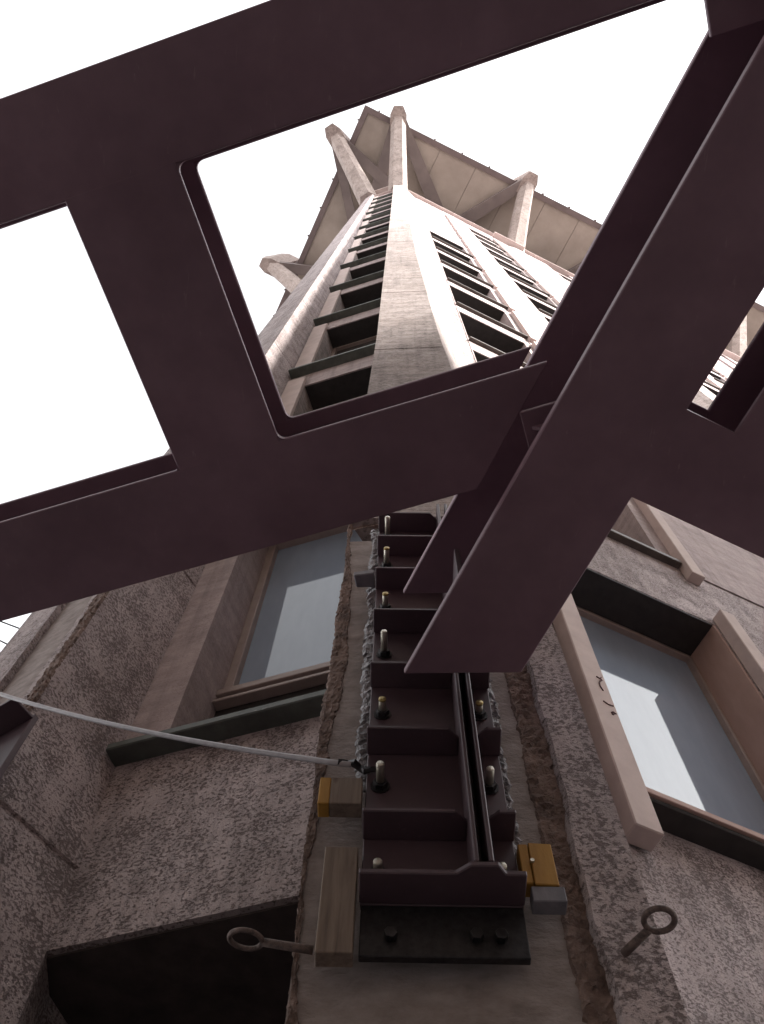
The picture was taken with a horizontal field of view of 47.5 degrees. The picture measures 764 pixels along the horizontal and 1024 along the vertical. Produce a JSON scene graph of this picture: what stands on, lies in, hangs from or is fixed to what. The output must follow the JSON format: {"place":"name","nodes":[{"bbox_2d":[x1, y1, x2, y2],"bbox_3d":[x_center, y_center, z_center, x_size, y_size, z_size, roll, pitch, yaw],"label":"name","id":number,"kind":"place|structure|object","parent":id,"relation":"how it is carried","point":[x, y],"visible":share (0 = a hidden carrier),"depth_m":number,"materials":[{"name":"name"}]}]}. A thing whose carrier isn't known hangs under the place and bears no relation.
{"place":"outdoors","nodes":[
{"label":"outdoors","id":0,"kind":"place"},
{"bbox_2d":[0,0,763,651],"label":"sky","id":1,"kind":"structure","parent":0,"point":[577,111],"materials":[{"name":"white"}]},
{"label":"piazza ground","id":2,"kind":"structure","parent":0,"visible":0},
{"bbox_2d":[0,105,763,1023],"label":"tower","id":3,"kind":"structure","parent":2,"relation":"on","point":[142,875],"depth_m":3.88,"materials":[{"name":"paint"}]},
{"bbox_2d":[0,700,38,778],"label":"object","id":4,"kind":"object","parent":3,"relation":"attached to","point":[18,720],"visible":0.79,"depth_m":3.40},
{"bbox_2d":[106,525,361,766],"bbox_3d":[-0.433,0.578,5.234,1.460,2.880,0.600,-16,-68,7],"label":"window","id":5,"kind":"structure","parent":3,"relation":"in","point":[279,671],"depth_m":5.14,"materials":[{"name":"paint"}]},
{"bbox_2d":[227,927,313,954],"bbox_3d":[-0.229,0.879,1.778,0.179,0.029,0.077,3,-67,0],"label":"eye bolt","id":6,"kind":"object","parent":3,"relation":"attached to","point":[287,946],"visible":1,"depth_m":1.77,"materials":[{"name":"metal"}]},
{"bbox_2d":[288,314,378,378],"bbox_3d":[-0.320,-2.208,11.682,1.485,2.750,0.505,-16,-68,7],"label":"window","id":7,"kind":"structure","parent":3,"relation":"in","point":[356,340],"depth_m":12.90,"materials":[{"name":"glass"}]},
{"bbox_2d":[305,367,371,410],"bbox_3d":[-0.370,-0.875,8.691,1.000,2.700,0.375,-16,-68,7],"label":"window","id":8,"kind":"structure","parent":3,"relation":"in","point":[353,385],"depth_m":9.92,"materials":[{"name":"glass"}]},
{"bbox_2d":[313,282,382,326],"bbox_3d":[-0.272,-3.523,14.713,1.485,2.748,0.435,-16,-68,7],"label":"window","id":9,"kind":"structure","parent":3,"relation":"in","point":[367,298],"depth_m":15.92,"materials":[{"name":"glass"}]},
{"bbox_2d":[329,260,384,292],"bbox_3d":[-0.213,-4.807,17.758,1.485,2.748,0.435,-16,-68,7],"label":"window","id":10,"kind":"structure","parent":3,"relation":"in","point":[368,273],"depth_m":16.52,"materials":[{"name":"glass"}]},
{"bbox_2d":[340,245,386,269],"bbox_3d":[-0.155,-6.091,20.803,1.485,2.748,0.435,-16,-68,7],"label":"window","id":11,"kind":"structure","parent":3,"relation":"in","point":[379,252],"depth_m":19.55,"materials":[{"name":"glass"}]},
{"bbox_2d":[348,233,387,252],"bbox_3d":[-0.096,-7.375,23.848,1.485,2.748,0.435,-16,-68,7],"label":"window","id":12,"kind":"structure","parent":3,"relation":"in","point":[370,242],"depth_m":22.58,"materials":[{"name":"glass"}]},
{"bbox_2d":[354,223,388,239],"bbox_3d":[-0.038,-8.659,26.893,1.485,2.748,0.435,-16,-68,7],"label":"window","id":13,"kind":"structure","parent":3,"relation":"in","point":[370,232],"depth_m":25.62,"materials":[{"name":"glass"}]},
{"bbox_2d":[359,216,389,229],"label":"window","id":14,"kind":"structure","parent":3,"relation":"in","point":[386,219],"depth_m":28.66,"materials":[{"name":"glass"}]},
{"bbox_2d":[362,209,390,221],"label":"window","id":15,"kind":"structure","parent":3,"relation":"in","point":[387,212],"depth_m":31.70,"materials":[{"name":"paint"}]},
{"bbox_2d":[366,204,391,214],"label":"window","id":16,"kind":"structure","parent":3,"relation":"in","point":[388,206],"depth_m":34.74,"materials":[{"name":"glass"}]},
{"bbox_2d":[368,200,391,208],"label":"window","id":17,"kind":"structure","parent":3,"relation":"in","point":[388,202],"depth_m":37.77,"materials":[{"name":"glass"}]},
{"bbox_2d":[371,196,391,204],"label":"window","id":18,"kind":"structure","parent":3,"relation":"in","point":[388,198],"depth_m":40.81,"materials":[{"name":"glass"}]},
{"bbox_2d":[373,192,392,199],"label":"window","id":19,"kind":"structure","parent":3,"relation":"in","point":[389,194],"depth_m":43.86,"materials":[{"name":"paint"}]},
{"bbox_2d":[354,504,530,964],"bbox_3d":[0.147,0.332,2.672,0.419,2.170,0.374,3,-67,0],"label":"steel wall bracket","id":20,"kind":"object","parent":3,"relation":"attached to","point":[442,879],"visible":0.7,"depth_m":2.13,"materials":[{"name":"metal"}]},
{"bbox_2d":[0,692,351,767],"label":"grey cable","id":21,"kind":"object","parent":20,"relation":"hanging from","point":[325,761],"visible":1,"depth_m":2.59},
{"bbox_2d":[337,759,375,774],"bbox_3d":[-0.065,0.653,2.241,0.103,0.043,0.034,3,-67,0],"label":"black tape","id":22,"kind":"object","parent":21,"relation":"attached to","point":[357,765],"visible":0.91,"depth_m":2.23,"materials":[{"name":"black plastic"}]},
{"bbox_2d":[314,847,358,966],"bbox_3d":[-0.093,0.831,1.845,0.075,0.280,0.042,1,-67,1],"label":"wooden plank","id":23,"kind":"object","parent":20,"relation":"attached to","point":[334,942],"visible":1,"depth_m":1.80,"materials":[{"name":"brown wood"}]},
{"bbox_2d":[317,778,362,817],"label":"timber block","id":24,"kind":"structure","parent":20,"relation":"attached to","point":[339,797],"depth_m":2.11,"materials":[{"name":"brown wood"}]},
{"bbox_2d":[354,563,377,586],"bbox_3d":[-0.059,0.228,3.233,0.089,0.097,0.072,3,-67,0],"label":"block","id":25,"kind":"object","parent":20,"relation":"attached to","point":[366,578],"depth_m":3.19,"materials":[{"name":"grey paint"}]},
{"bbox_2d":[516,843,567,914],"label":"timber block","id":26,"kind":"structure","parent":20,"relation":"attached to","point":[545,893],"depth_m":1.88,"materials":[{"name":"yellow paint"}]},
{"bbox_2d":[403,0,763,672],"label":"steel beam frame","id":27,"kind":"object","parent":20,"relation":"attached to","point":[661,294],"visible":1,"depth_m":2.19,"materials":[{"name":"metal"}]},
{"bbox_2d":[0,0,665,620],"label":"steel ladder frame","id":28,"kind":"object","parent":27,"relation":"attached to","point":[110,154],"visible":1,"depth_m":2.28,"materials":[{"name":"brown metal"}]},
{"bbox_2d":[429,231,477,258],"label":"window","id":29,"kind":"structure","parent":3,"relation":"in","point":[433,235],"depth_m":30.48,"materials":[{"name":"glass"}]},
{"bbox_2d":[432,239,487,272],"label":"window","id":30,"kind":"structure","parent":3,"relation":"in","point":[437,245],"depth_m":27.62,"materials":[{"name":"paint"}]},
{"bbox_2d":[436,251,499,289],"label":"window","id":31,"kind":"structure","parent":3,"relation":"in","point":[478,276],"depth_m":24.53,"materials":[{"name":"glass"}]},
{"bbox_2d":[441,265,514,311],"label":"window","id":32,"kind":"structure","parent":3,"relation":"in","point":[490,295],"depth_m":21.84,"materials":[{"name":"glass"}]},
{"bbox_2d":[471,349,488,361],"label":"window","id":33,"kind":"structure","parent":3,"relation":"in","point":[478,357],"depth_m":13.00,"materials":[{"name":"glass"}]},
{"bbox_2d":[470,229,500,245],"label":"window","id":34,"kind":"structure","parent":3,"relation":"in","point":[495,241],"depth_m":44.60,"materials":[{"name":"paint"}]},
{"bbox_2d":[474,234,507,252],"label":"window","id":35,"kind":"structure","parent":3,"relation":"in","point":[500,247],"depth_m":41.60,"materials":[{"name":"paint"}]},
{"bbox_2d":[448,284,536,342],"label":"window","id":36,"kind":"structure","parent":3,"relation":"in","point":[461,299],"depth_m":18.92,"materials":[{"name":"paint"}]},
{"bbox_2d":[458,311,536,366],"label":"window","id":37,"kind":"structure","parent":3,"relation":"in","point":[476,332],"depth_m":16.15,"materials":[{"name":"glass"}]},
{"bbox_2d":[480,241,517,261],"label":"window","id":38,"kind":"structure","parent":3,"relation":"in","point":[509,256],"depth_m":38.54,"materials":[{"name":"paint"}]},
{"bbox_2d":[486,248,527,271],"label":"window","id":39,"kind":"structure","parent":3,"relation":"in","point":[518,264],"depth_m":35.76,"materials":[{"name":"glass"}]},
{"bbox_2d":[494,258,539,283],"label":"window","id":40,"kind":"structure","parent":3,"relation":"in","point":[531,277],"depth_m":32.51,"materials":[{"name":"glass"}]},
{"bbox_2d":[503,268,554,297],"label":"window","id":41,"kind":"structure","parent":3,"relation":"in","point":[545,291],"depth_m":30.43,"materials":[{"name":"glass"}]},
{"bbox_2d":[514,281,559,307],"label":"window","id":42,"kind":"structure","parent":3,"relation":"in","point":[524,289],"depth_m":28.69,"materials":[{"name":"glass"}]},
{"bbox_2d":[527,297,554,316],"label":"window","id":43,"kind":"structure","parent":3,"relation":"in","point":[542,308],"depth_m":25.69,"materials":[{"name":"glass"}]},
{"bbox_2d":[620,905,677,956],"bbox_3d":[0.526,0.836,1.740,0.072,0.017,0.146,45,-73,-16],"label":"eye bolt","id":44,"kind":"object","parent":3,"relation":"attached to","point":[637,940],"visible":1,"depth_m":1.73,"materials":[{"name":"metal"}]},
{"bbox_2d":[607,497,704,585],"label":"window","id":45,"kind":"structure","parent":3,"relation":"in","point":[631,529],"depth_m":8.16,"materials":[{"name":"paint"}]},
{"bbox_2d":[553,568,763,870],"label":"window","id":46,"kind":"structure","parent":3,"relation":"in","point":[675,721],"depth_m":5.73,"materials":[{"name":"paint"}]},
{"bbox_2d":[702,385,717,395],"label":"window","id":47,"kind":"structure","parent":3,"relation":"in","point":[713,391],"depth_m":26.59,"materials":[{"name":"glass"}]},
{"bbox_2d":[704,377,721,390],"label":"window","id":48,"kind":"structure","parent":3,"relation":"in","point":[710,382],"depth_m":27.32,"materials":[{"name":"paint"}]},
{"bbox_2d":[709,372,727,383],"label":"window","id":49,"kind":"structure","parent":3,"relation":"in","point":[717,378],"depth_m":33.06,"materials":[{"name":"glass"}]},
{"bbox_2d":[712,368,724,377],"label":"window","id":50,"kind":"structure","parent":3,"relation":"in","point":[714,370],"depth_m":33.69,"materials":[{"name":"paint"}]}
]}

